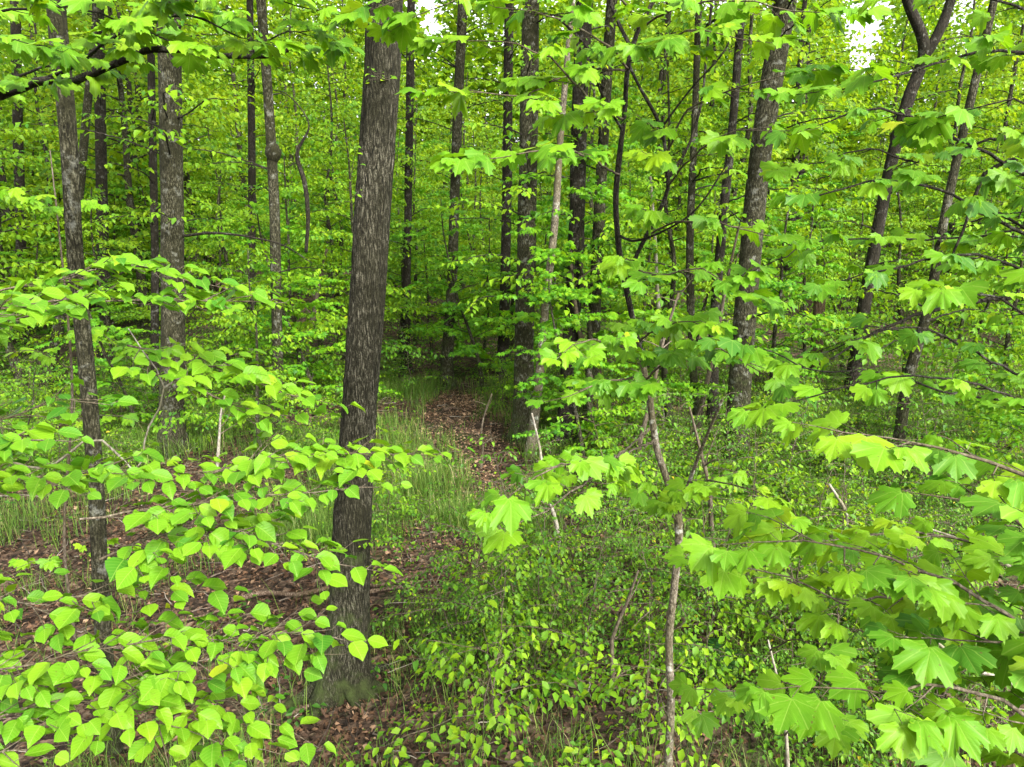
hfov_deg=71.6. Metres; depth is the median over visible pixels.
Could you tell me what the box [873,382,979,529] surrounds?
shrub
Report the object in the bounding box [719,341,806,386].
shrub
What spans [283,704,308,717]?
fallen branch
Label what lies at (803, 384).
shrub
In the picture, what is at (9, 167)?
broadleaf tree
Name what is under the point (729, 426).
shrub
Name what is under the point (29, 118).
broadleaf tree
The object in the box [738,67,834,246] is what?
broadleaf tree
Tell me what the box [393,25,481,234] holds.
broadleaf tree
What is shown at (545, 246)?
understory tree
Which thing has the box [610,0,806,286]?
broadleaf tree
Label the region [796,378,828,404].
shrub
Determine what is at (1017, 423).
understory tree
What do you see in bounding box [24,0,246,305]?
broadleaf tree
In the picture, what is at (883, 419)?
shrub
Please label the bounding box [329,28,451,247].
broadleaf tree
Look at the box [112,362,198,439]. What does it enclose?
shrub
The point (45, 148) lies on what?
broadleaf tree
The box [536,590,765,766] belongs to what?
shrub
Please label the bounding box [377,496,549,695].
shrub
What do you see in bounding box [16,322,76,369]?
shrub
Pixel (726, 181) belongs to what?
broadleaf tree
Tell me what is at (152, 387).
shrub
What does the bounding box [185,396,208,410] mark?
shrub
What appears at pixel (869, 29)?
sky
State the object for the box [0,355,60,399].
shrub
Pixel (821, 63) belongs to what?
broadleaf tree
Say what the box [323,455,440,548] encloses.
shrub
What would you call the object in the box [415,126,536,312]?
understory tree
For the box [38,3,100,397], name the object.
broadleaf tree
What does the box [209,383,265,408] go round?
shrub
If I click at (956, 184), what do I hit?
broadleaf tree
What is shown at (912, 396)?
shrub
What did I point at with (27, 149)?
understory tree
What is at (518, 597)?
shrub
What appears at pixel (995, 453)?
understory tree
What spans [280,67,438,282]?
understory tree
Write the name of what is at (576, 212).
broadleaf tree
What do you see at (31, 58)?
broadleaf tree
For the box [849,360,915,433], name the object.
shrub
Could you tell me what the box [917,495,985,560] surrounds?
shrub
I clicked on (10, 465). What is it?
shrub
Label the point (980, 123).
broadleaf tree
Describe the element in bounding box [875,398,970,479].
shrub
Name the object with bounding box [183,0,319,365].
broadleaf tree
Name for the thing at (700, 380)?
shrub
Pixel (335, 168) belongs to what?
broadleaf tree
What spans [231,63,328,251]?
broadleaf tree
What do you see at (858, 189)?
broadleaf tree
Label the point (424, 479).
grass
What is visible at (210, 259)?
understory tree
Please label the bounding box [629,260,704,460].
dead stem
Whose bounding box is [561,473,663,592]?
shrub
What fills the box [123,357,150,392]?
shrub
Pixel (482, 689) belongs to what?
shrub
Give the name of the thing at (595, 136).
understory tree
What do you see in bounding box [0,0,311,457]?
broadleaf tree
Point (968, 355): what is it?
understory tree
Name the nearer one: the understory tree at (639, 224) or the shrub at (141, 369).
the shrub at (141, 369)
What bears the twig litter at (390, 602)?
on the ground at (382, 599)
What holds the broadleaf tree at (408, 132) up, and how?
on the ground at (382, 599)
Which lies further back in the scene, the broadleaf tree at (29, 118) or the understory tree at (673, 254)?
the broadleaf tree at (29, 118)
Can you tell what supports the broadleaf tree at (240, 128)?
on the ground at (382, 599)
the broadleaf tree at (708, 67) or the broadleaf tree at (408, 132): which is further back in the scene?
the broadleaf tree at (708, 67)
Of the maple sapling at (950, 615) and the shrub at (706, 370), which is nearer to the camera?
the maple sapling at (950, 615)
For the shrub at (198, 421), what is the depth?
11.65 m
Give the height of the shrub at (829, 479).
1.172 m
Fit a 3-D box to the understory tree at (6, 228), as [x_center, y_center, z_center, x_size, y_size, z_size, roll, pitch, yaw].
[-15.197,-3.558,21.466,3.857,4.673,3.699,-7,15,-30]
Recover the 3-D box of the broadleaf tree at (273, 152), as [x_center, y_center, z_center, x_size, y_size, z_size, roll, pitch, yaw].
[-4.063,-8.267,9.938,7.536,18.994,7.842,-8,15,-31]
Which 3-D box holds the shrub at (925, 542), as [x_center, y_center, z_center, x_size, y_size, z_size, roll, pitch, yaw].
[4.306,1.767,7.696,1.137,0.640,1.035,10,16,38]
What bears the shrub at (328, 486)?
on the ground at (382, 599)
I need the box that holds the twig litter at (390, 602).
[2,378,1023,766]
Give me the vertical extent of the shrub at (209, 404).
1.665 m
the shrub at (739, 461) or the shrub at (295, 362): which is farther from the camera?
the shrub at (295, 362)
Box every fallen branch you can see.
[149,610,219,626]
[231,561,462,602]
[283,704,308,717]
[370,582,469,593]
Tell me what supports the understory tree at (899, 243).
on the ground at (382, 599)
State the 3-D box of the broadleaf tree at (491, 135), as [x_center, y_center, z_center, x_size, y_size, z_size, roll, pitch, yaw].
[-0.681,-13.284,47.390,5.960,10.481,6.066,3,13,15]
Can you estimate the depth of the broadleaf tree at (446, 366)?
14.74 m
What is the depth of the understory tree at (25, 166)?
30.75 m
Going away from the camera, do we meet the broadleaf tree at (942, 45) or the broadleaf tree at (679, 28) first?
the broadleaf tree at (679, 28)
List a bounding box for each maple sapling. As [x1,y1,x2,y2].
[0,150,166,639]
[328,0,892,766]
[662,410,1023,766]
[668,620,868,766]
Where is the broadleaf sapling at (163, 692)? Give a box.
[0,251,474,766]
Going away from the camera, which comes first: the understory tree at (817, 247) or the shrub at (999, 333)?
the shrub at (999, 333)
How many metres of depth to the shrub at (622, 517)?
8.11 m
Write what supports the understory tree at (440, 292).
on the ground at (382, 599)
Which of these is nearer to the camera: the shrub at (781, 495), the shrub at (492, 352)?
the shrub at (781, 495)
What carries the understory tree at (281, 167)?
on the ground at (382, 599)
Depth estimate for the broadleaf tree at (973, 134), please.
23.09 m
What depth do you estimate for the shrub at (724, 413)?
11.16 m
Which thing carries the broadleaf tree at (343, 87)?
on the ground at (382, 599)
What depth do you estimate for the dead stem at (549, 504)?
7.36 m
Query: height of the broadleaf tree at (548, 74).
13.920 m
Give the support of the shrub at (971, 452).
on the ground at (382, 599)
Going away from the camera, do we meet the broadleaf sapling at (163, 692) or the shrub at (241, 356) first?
the broadleaf sapling at (163, 692)
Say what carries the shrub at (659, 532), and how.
on the ground at (382, 599)
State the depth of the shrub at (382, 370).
15.70 m
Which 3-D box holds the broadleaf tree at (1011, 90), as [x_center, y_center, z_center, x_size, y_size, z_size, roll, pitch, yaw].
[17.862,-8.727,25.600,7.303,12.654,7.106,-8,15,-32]
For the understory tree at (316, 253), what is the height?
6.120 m
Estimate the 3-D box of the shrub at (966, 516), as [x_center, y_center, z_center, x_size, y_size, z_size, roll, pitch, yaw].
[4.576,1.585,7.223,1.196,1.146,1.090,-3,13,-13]
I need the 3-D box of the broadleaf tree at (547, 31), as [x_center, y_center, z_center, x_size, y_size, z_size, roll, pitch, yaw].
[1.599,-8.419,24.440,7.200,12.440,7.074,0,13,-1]
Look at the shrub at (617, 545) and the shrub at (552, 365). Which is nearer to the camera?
the shrub at (617, 545)
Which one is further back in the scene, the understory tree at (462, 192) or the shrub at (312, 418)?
the understory tree at (462, 192)
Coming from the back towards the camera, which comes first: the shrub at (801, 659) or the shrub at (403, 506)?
the shrub at (403, 506)
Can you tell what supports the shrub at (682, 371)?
on the ground at (382, 599)
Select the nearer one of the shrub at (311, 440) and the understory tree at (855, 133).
the shrub at (311, 440)
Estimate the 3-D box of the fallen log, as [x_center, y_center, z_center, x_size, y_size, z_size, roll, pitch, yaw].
[-1.129,0.494,13.547,0.399,0.080,0.180,3,13,14]
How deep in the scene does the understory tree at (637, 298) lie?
13.86 m
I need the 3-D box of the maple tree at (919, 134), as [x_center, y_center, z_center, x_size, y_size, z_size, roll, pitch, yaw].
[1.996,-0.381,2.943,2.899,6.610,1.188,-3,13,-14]
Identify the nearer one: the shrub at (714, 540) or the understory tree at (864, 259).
the shrub at (714, 540)
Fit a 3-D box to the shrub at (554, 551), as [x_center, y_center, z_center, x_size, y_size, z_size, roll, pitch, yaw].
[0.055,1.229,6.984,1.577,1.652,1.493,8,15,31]
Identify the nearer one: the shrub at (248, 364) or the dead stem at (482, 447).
the dead stem at (482, 447)
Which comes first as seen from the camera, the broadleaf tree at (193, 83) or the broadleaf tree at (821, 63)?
the broadleaf tree at (193, 83)
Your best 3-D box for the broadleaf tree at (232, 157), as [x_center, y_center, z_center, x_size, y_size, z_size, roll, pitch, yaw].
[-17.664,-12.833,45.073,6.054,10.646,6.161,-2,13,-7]
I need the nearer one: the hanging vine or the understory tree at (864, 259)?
the hanging vine
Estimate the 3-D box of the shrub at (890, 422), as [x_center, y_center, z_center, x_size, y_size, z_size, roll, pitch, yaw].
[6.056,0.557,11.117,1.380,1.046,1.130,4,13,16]
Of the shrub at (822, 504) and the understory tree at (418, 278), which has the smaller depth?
the shrub at (822, 504)
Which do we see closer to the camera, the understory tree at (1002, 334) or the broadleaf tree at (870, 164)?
the understory tree at (1002, 334)
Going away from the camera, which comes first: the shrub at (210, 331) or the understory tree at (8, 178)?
the shrub at (210, 331)
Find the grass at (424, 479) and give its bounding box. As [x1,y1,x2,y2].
[0,365,1023,766]
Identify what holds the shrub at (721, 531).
on the ground at (382, 599)
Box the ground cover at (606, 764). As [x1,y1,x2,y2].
[0,306,1023,766]
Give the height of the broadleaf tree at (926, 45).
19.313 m
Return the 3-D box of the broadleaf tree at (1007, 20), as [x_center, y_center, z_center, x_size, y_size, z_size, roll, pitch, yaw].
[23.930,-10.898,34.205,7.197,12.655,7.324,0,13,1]
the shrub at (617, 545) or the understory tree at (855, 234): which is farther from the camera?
the understory tree at (855, 234)
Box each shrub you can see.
[0,329,62,379]
[0,339,44,384]
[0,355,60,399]
[0,358,46,433]
[0,369,48,399]
[0,370,55,458]
[0,398,39,430]
[0,401,57,485]
[2,354,58,425]
[3,343,65,400]
[3,374,79,438]
[4,390,37,414]
[5,417,82,471]
[14,445,75,475]
[15,359,99,401]
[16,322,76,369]
[16,410,81,482]
[27,427,111,472]
[28,366,153,437]
[29,377,139,428]
[53,443,154,488]
[56,348,148,402]
[72,338,145,413]
[83,430,153,468]
[96,361,143,401]
[97,375,144,427]
[100,424,149,446]
[105,411,156,438]
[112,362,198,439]
[120,335,160,391]
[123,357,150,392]
[128,351,150,400]
[131,367,198,418]
[141,362,237,401]
[143,411,259,449]
[156,334,235,411]
[185,323,229,383]
[185,358,271,413]
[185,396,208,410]
[207,341,264,366]
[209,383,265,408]
[216,323,270,381]
[227,364,304,437]
[229,339,262,390]
[238,327,318,395]
[260,351,343,404]
[285,419,336,449]
[286,385,341,439]
[297,354,389,402]
[308,406,401,439]
[308,436,382,506]
[314,335,345,382]
[317,509,409,546]
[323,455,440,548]
[339,564,634,766]
[370,494,476,660]
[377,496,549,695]
[379,348,404,382]
[380,331,413,377]
[381,315,458,389]
[381,337,410,375]
[409,316,468,376]
[418,582,609,709]
[430,490,598,682]
[442,465,603,657]
[443,432,606,600]
[461,485,524,527]
[466,336,497,380]
[476,325,514,369]
[476,330,552,392]
[477,356,513,410]
[481,520,611,584]
[511,524,658,697]
[513,476,575,505]
[520,426,609,540]
[534,332,559,389]
[534,366,583,400]
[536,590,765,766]
[539,385,558,428]
[540,398,699,524]
[541,355,614,420]
[560,401,693,471]
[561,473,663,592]
[571,399,613,433]
[572,376,694,499]
[579,398,649,451]
[582,476,682,546]
[585,506,757,692]
[587,517,694,589]
[597,567,814,703]
[599,357,626,377]
[599,457,673,496]
[603,434,696,518]
[603,462,803,661]
[607,367,659,433]
[618,359,682,406]
[626,385,724,475]
[636,346,688,392]
[645,455,717,502]
[647,416,735,476]
[648,502,763,616]
[656,360,705,405]
[659,356,719,382]
[666,449,759,500]
[672,370,727,404]
[673,419,831,536]
[674,638,750,682]
[679,379,791,473]
[682,386,756,420]
[682,468,874,685]
[683,461,774,550]
[684,416,779,514]
[684,458,820,504]
[686,360,724,382]
[693,496,781,528]
[699,359,755,382]
[703,367,776,441]
[703,422,786,496]
[704,363,728,395]
[705,506,913,721]
[710,395,758,446]
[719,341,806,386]
[720,531,765,578]
[721,419,792,477]
[725,383,849,514]
[727,571,883,747]
[728,468,884,563]
[750,501,904,667]
[751,381,836,441]
[762,364,830,427]
[763,464,862,505]
[764,432,819,487]
[765,390,837,462]
[768,348,829,421]
[768,411,894,477]
[769,407,839,476]
[774,673,917,766]
[777,480,847,520]
[778,570,864,629]
[780,460,905,593]
[781,492,997,630]
[782,448,880,536]
[786,654,926,766]
[790,332,847,388]
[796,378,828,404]
[799,332,850,381]
[803,403,851,416]
[805,352,853,401]
[809,494,920,550]
[811,458,898,500]
[812,456,873,475]
[812,461,936,562]
[815,458,946,525]
[815,673,1018,766]
[817,401,874,429]
[817,405,893,433]
[820,381,887,401]
[821,507,1006,699]
[823,322,875,374]
[825,348,849,385]
[825,508,955,653]
[842,386,923,481]
[843,336,930,413]
[845,538,1020,730]
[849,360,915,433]
[849,510,937,563]
[850,387,941,439]
[862,342,900,371]
[868,466,975,505]
[870,350,945,415]
[872,498,981,587]
[872,515,958,575]
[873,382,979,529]
[875,387,931,436]
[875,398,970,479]
[876,337,939,371]
[885,486,964,522]
[889,354,981,447]
[890,323,968,377]
[904,467,966,506]
[908,537,1023,643]
[913,481,1023,595]
[914,500,976,545]
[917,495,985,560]
[922,339,1022,410]
[929,427,1023,488]
[956,361,1022,417]
[966,421,1023,460]
[969,322,1021,370]
[972,336,1023,394]
[973,438,1023,531]
[976,387,1023,396]
[976,446,1023,479]
[990,330,1023,369]
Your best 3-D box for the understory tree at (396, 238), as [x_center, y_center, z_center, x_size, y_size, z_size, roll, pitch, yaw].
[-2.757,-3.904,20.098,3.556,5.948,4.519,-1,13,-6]
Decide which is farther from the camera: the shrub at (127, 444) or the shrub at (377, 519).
the shrub at (127, 444)
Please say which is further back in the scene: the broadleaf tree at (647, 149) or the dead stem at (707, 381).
the broadleaf tree at (647, 149)
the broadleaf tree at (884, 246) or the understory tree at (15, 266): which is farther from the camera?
the broadleaf tree at (884, 246)
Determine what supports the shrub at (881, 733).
on the ground at (382, 599)
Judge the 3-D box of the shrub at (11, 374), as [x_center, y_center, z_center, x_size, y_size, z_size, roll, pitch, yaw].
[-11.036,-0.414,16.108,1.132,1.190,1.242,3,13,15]
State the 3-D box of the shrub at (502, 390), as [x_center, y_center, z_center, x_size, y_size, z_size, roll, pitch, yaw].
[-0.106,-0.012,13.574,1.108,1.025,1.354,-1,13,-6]
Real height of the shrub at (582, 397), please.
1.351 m
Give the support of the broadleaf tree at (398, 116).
on the ground at (382, 599)
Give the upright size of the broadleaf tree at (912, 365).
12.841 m
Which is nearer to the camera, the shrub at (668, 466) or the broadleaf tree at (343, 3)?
the shrub at (668, 466)
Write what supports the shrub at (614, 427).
on the ground at (382, 599)
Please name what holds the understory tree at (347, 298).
on the ground at (382, 599)
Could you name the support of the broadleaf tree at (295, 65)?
on the ground at (382, 599)
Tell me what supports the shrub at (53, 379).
on the ground at (382, 599)
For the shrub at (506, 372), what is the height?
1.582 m
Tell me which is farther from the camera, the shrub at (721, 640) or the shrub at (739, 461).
the shrub at (739, 461)
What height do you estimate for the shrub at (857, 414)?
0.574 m
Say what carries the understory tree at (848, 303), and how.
on the ground at (382, 599)
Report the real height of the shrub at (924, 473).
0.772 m
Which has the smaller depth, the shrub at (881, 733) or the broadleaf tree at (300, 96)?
the shrub at (881, 733)
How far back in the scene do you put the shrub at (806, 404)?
12.17 m
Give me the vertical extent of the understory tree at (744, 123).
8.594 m
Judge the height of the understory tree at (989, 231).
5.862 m
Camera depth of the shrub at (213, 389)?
13.78 m
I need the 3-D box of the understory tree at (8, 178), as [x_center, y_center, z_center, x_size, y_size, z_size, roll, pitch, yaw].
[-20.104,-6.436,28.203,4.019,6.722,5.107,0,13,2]
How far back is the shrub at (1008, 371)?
14.57 m
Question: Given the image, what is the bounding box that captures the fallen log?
[442,407,461,411]
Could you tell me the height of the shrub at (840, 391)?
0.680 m
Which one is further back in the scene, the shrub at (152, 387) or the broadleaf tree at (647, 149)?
the broadleaf tree at (647, 149)
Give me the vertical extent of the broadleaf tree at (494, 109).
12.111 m
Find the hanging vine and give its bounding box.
[274,90,309,252]
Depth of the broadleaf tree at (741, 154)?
22.96 m
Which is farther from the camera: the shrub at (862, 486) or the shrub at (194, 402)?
the shrub at (194, 402)
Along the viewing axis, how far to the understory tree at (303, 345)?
13.23 m
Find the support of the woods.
on the ground at (382, 599)
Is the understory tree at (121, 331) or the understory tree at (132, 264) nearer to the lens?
the understory tree at (121, 331)
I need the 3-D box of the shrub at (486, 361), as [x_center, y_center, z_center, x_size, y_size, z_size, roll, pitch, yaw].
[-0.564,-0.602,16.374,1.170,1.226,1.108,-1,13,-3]
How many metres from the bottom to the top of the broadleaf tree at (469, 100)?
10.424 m
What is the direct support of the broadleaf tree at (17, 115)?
on the ground at (382, 599)
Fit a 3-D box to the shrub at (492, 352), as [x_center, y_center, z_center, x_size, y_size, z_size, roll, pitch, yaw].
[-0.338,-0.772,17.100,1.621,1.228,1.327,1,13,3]
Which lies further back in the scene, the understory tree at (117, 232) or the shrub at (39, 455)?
the understory tree at (117, 232)
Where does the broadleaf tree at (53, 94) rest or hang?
on the ground at (382, 599)
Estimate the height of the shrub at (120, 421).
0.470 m
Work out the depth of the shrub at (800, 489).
7.90 m
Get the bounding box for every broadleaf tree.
[0,0,128,228]
[0,0,198,304]
[0,0,260,337]
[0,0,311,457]
[0,1,121,230]
[0,27,127,274]
[0,49,55,169]
[0,100,64,276]
[0,156,40,331]
[2,0,264,271]
[2,20,54,169]
[8,0,205,290]
[10,1,26,345]
[14,0,189,373]
[21,32,117,248]
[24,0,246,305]
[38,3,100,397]
[43,0,318,310]
[46,0,123,755]
[51,18,260,410]
[76,0,259,208]
[131,0,337,432]
[145,9,268,275]
[146,0,336,282]
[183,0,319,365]
[184,213,226,268]
[198,97,268,250]
[211,71,264,236]
[216,94,263,243]
[222,2,358,266]
[231,0,350,260]
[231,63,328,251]
[259,0,415,725]
[263,26,364,259]
[280,0,399,196]
[289,104,356,279]
[310,30,364,215]
[320,29,467,287]
[328,0,444,373]
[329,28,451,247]
[348,76,423,228]
[350,0,539,386]
[352,71,446,248]
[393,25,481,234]
[412,116,471,250]
[413,0,651,444]
[413,101,498,259]
[418,61,502,287]
[421,79,501,223]
[423,0,553,382]
[424,132,462,197]
[433,112,500,250]
[462,94,517,252]
[463,55,570,243]
[465,0,688,444]
[473,103,519,251]
[475,0,663,280]
[488,0,664,433]
[493,12,675,281]
[496,32,593,247]
[512,89,566,203]
[524,0,574,456]
[538,0,800,287]
[563,29,659,195]
[585,0,773,309]
[588,0,843,446]
[593,0,1023,400]
[593,21,678,250]
[607,59,703,215]
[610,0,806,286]
[612,3,744,249]
[623,2,873,321]
[627,18,866,431]
[627,74,683,246]
[657,0,941,294]
[659,79,746,267]
[664,33,784,245]
[666,36,754,202]
[677,0,903,470]
[702,25,846,271]
[714,0,925,284]
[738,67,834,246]
[770,84,859,246]
[780,28,854,191]
[790,0,1023,486]
[809,298,825,386]
[822,122,926,262]
[823,0,962,255]
[841,110,904,234]
[843,0,1023,322]
[844,0,998,268]
[848,100,929,255]
[857,34,1023,273]
[883,0,1023,308]
[902,90,1018,255]
[911,61,1021,247]
[912,52,1023,256]
[924,12,1023,275]
[960,36,1023,200]
[984,68,1023,160]
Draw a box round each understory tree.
[0,6,130,365]
[0,30,126,394]
[0,137,57,250]
[0,154,65,302]
[0,202,92,371]
[0,228,27,336]
[0,232,48,345]
[0,361,75,460]
[1,103,52,245]
[1,106,91,247]
[2,201,62,303]
[15,185,188,393]
[30,256,203,433]
[35,248,199,366]
[40,182,185,325]
[82,169,198,323]
[87,115,212,272]
[95,188,160,305]
[108,160,223,328]
[134,206,291,387]
[138,161,306,356]
[140,241,339,454]
[141,128,258,291]
[147,120,306,290]
[184,182,234,291]
[186,150,392,402]
[195,193,402,418]
[210,164,334,306]
[212,159,311,273]
[214,212,284,287]
[223,100,407,370]
[228,168,334,294]
[244,66,434,358]
[255,110,456,367]
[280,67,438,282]
[280,141,351,296]
[322,172,355,275]
[327,146,479,369]
[330,131,469,300]
[333,179,429,287]
[340,156,471,312]
[384,210,489,362]
[386,134,478,344]
[390,143,462,303]
[393,173,448,281]
[393,197,559,391]
[400,207,497,338]
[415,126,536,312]
[422,163,515,328]
[424,166,590,358]
[426,151,537,307]
[441,211,516,359]
[461,207,553,348]
[463,196,536,274]
[464,199,501,269]
[472,109,727,447]
[482,166,619,335]
[482,205,603,392]
[490,81,676,344]
[494,255,658,475]
[499,88,644,312]
[500,176,565,312]
[516,174,565,273]
[557,120,660,305]
[562,71,790,428]
[581,157,682,345]
[582,172,725,379]
[602,152,653,300]
[607,65,747,310]
[609,182,774,371]
[624,169,705,307]
[625,170,664,296]
[644,52,805,303]
[652,158,788,313]
[653,187,786,328]
[694,127,817,264]
[723,166,857,400]
[731,213,794,290]
[754,182,917,383]
[761,122,876,281]
[761,214,951,375]
[769,178,853,312]
[785,174,915,320]
[802,242,901,338]
[811,194,1023,392]
[813,216,893,299]
[815,144,983,372]
[847,201,927,284]
[857,247,914,297]
[862,76,1019,264]
[878,200,937,303]
[886,153,1023,396]
[888,212,1021,338]
[902,139,1023,324]
[905,123,1020,274]
[917,286,1023,465]
[921,281,1023,450]
[959,183,1023,324]
[962,169,1023,308]
[966,241,1023,339]
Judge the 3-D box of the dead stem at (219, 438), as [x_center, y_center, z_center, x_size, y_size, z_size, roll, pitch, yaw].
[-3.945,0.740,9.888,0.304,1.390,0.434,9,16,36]
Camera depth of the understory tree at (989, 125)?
30.84 m
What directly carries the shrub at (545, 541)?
on the ground at (382, 599)
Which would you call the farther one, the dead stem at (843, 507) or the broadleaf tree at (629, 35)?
the broadleaf tree at (629, 35)
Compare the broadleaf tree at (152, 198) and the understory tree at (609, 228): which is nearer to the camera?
the broadleaf tree at (152, 198)
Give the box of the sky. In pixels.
[1,0,1022,227]
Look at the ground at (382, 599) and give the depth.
6.76 m
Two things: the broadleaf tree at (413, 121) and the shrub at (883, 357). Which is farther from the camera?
the broadleaf tree at (413, 121)
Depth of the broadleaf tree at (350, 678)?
4.90 m
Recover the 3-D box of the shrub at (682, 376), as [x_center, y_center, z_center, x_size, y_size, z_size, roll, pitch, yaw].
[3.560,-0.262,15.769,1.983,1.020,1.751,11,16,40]
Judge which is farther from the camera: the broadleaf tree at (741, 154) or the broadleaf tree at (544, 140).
the broadleaf tree at (544, 140)
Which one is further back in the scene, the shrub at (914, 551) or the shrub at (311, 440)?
the shrub at (311, 440)
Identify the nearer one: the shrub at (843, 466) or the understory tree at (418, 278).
the shrub at (843, 466)
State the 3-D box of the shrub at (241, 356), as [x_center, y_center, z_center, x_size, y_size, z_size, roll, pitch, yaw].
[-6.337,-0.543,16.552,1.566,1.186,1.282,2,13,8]
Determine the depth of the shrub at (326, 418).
11.72 m
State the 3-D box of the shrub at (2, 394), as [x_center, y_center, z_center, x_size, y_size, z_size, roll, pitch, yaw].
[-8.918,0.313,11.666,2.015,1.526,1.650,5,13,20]
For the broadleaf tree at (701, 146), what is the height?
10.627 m
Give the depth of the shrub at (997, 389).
13.81 m
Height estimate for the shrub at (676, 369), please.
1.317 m
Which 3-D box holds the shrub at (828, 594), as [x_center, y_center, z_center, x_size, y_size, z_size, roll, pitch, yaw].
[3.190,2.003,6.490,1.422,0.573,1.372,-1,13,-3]
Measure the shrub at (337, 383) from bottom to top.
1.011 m
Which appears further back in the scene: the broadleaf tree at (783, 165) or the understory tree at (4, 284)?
the broadleaf tree at (783, 165)
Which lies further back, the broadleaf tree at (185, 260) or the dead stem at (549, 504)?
the broadleaf tree at (185, 260)
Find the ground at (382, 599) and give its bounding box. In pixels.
[0,239,1023,766]
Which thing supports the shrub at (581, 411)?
on the ground at (382, 599)
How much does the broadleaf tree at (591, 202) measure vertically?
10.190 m
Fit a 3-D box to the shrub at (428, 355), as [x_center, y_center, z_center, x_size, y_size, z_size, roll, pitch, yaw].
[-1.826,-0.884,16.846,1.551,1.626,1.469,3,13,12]
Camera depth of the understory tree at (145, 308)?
16.89 m
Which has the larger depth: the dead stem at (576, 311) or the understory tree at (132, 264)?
the understory tree at (132, 264)
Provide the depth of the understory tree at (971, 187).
22.59 m
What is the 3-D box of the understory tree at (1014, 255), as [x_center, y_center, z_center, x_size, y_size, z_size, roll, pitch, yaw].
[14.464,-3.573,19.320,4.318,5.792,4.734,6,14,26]
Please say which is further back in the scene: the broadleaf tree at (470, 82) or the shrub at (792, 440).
the broadleaf tree at (470, 82)
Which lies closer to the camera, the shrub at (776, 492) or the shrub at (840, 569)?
the shrub at (840, 569)
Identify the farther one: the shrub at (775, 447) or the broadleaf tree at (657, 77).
the broadleaf tree at (657, 77)
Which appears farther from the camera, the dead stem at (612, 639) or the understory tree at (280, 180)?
the understory tree at (280, 180)
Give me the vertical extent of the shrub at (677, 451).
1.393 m
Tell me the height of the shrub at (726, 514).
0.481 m
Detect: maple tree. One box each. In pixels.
[0,0,374,104]
[694,0,1023,428]
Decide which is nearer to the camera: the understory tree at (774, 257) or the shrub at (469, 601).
the shrub at (469, 601)
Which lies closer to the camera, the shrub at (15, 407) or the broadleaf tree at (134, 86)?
the shrub at (15, 407)
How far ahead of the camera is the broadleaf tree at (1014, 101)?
45.81 m
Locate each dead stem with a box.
[216,395,236,478]
[298,249,327,385]
[474,394,498,469]
[524,413,561,560]
[566,240,598,422]
[597,570,641,708]
[624,176,684,424]
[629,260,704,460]
[679,216,767,449]
[688,407,732,547]
[828,484,871,600]
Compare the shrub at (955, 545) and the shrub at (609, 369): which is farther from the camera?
the shrub at (609, 369)
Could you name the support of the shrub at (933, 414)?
on the ground at (382, 599)
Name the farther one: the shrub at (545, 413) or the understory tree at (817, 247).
the understory tree at (817, 247)
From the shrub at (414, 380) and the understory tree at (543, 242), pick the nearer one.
the shrub at (414, 380)
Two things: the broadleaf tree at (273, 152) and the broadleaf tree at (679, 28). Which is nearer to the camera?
the broadleaf tree at (273, 152)
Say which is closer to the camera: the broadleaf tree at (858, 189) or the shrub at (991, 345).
the shrub at (991, 345)
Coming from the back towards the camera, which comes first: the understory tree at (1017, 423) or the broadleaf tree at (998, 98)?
the broadleaf tree at (998, 98)
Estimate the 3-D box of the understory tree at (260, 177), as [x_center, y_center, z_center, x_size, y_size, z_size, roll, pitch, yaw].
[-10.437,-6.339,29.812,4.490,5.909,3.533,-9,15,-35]
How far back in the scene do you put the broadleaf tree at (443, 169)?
45.27 m
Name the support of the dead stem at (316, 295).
on the ground at (382, 599)
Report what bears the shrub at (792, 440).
on the ground at (382, 599)
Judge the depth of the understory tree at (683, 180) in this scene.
23.37 m
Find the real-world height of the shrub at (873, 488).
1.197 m
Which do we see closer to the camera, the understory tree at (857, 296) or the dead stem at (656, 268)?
the dead stem at (656, 268)
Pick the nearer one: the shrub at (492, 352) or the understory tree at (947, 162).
the shrub at (492, 352)
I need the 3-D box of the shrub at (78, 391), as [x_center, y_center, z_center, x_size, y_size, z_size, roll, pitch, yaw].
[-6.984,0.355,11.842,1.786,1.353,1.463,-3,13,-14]
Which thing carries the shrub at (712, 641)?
on the ground at (382, 599)
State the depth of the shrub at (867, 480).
9.24 m
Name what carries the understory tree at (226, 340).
on the ground at (382, 599)
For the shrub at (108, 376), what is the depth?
15.13 m
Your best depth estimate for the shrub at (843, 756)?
4.51 m
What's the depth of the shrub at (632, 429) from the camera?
10.19 m
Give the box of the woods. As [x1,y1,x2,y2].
[0,0,1023,253]
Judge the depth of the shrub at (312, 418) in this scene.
11.72 m
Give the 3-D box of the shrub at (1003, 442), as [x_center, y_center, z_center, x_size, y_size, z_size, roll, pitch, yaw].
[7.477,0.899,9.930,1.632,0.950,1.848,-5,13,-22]
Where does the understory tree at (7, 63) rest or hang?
on the ground at (382, 599)
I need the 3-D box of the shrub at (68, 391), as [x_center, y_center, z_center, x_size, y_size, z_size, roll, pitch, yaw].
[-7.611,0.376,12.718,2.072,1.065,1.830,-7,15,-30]
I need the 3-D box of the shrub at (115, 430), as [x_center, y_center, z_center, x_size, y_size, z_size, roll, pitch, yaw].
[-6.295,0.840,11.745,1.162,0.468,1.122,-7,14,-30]
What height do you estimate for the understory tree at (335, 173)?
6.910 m
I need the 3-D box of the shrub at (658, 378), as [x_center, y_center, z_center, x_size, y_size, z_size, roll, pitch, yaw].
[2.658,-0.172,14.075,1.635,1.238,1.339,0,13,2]
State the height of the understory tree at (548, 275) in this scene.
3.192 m
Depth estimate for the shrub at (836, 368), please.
15.46 m

